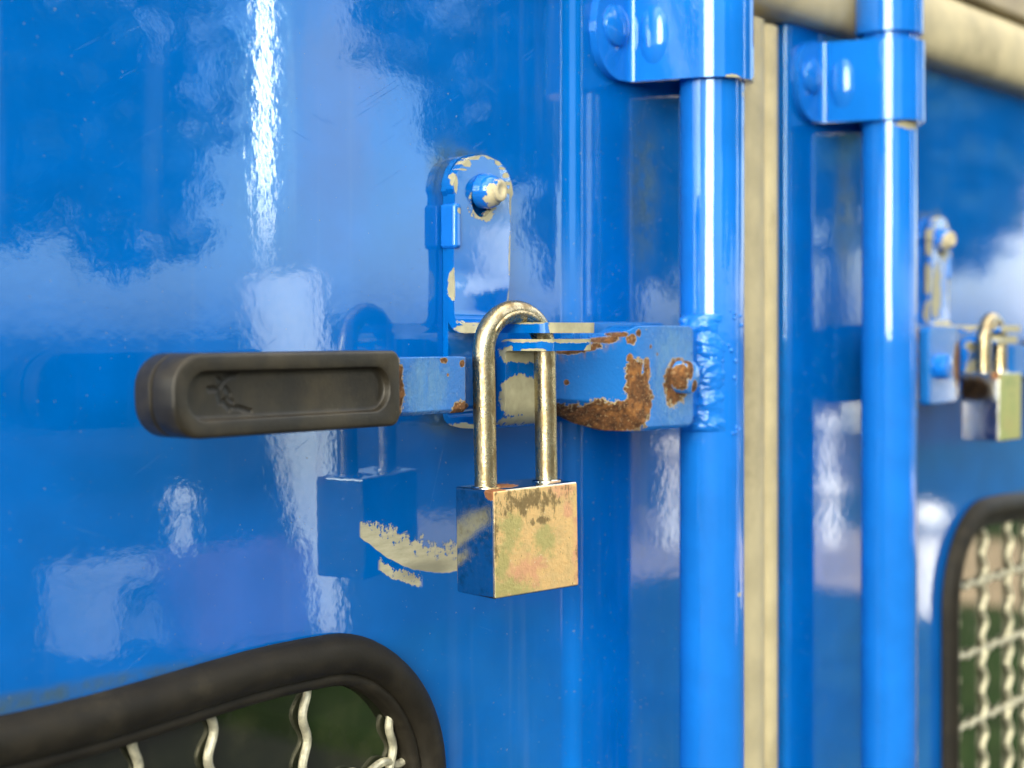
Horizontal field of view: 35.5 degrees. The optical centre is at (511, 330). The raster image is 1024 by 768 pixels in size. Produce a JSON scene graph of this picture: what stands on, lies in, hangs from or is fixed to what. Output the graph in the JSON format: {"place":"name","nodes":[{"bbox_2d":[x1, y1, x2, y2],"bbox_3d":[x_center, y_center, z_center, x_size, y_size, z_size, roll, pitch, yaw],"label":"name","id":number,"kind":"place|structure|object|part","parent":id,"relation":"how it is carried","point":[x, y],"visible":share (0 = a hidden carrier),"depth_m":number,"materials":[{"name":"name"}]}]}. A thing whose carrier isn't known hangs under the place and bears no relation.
{"place":"outdoors","nodes":[
{"label":"outdoors","id":0,"kind":"place"},
{"label":"ground","id":1,"kind":"structure","parent":0,"visible":0},
{"bbox_2d":[744,0,1023,767],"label":"cargo box","id":2,"kind":"object","parent":1,"relation":"on","point":[980,41],"visible":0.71,"depth_m":0.73,"materials":[{"name":"beige metal"}]},
{"bbox_2d":[0,0,753,767],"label":"cargo door","id":3,"kind":"structure","parent":2,"relation":"attached to","point":[266,266],"depth_m":0.53,"materials":[{"name":"blue paint"}]},
{"bbox_3d":[-0.225,0.360,0.326,0.021,0.522,0.629,0,0,39],"label":"window pane","id":4,"kind":"part","parent":3,"relation":"part of","materials":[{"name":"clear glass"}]},
{"bbox_2d":[456,300,577,598],"bbox_3d":[0.001,0.039,0.548,0.038,0.099,0.021,-2,1,-40],"label":"padlock","id":5,"kind":"object","parent":3,"relation":"hanging from","point":[517,537],"visible":1,"depth_m":0.54,"materials":[{"name":"gold metal"}]},
{"bbox_2d":[774,0,1023,767],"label":"cargo door","id":6,"kind":"structure","parent":2,"relation":"attached to","point":[900,500],"depth_m":0.79,"materials":[{"name":"blue paint"}]},
{"bbox_3d":[0.437,0.360,1.152,0.021,0.522,0.629,0,0,39],"label":"window pane","id":7,"kind":"part","parent":6,"relation":"part of","materials":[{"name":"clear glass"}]},
{"bbox_2d":[961,312,1020,441],"bbox_3d":[0.259,0.025,0.864,0.021,0.069,0.038,0,-1,35],"label":"padlock","id":8,"kind":"object","parent":6,"relation":"hanging from","point":[990,405],"visible":0.97,"depth_m":0.85,"materials":[{"name":"gold metal"}]}
]}

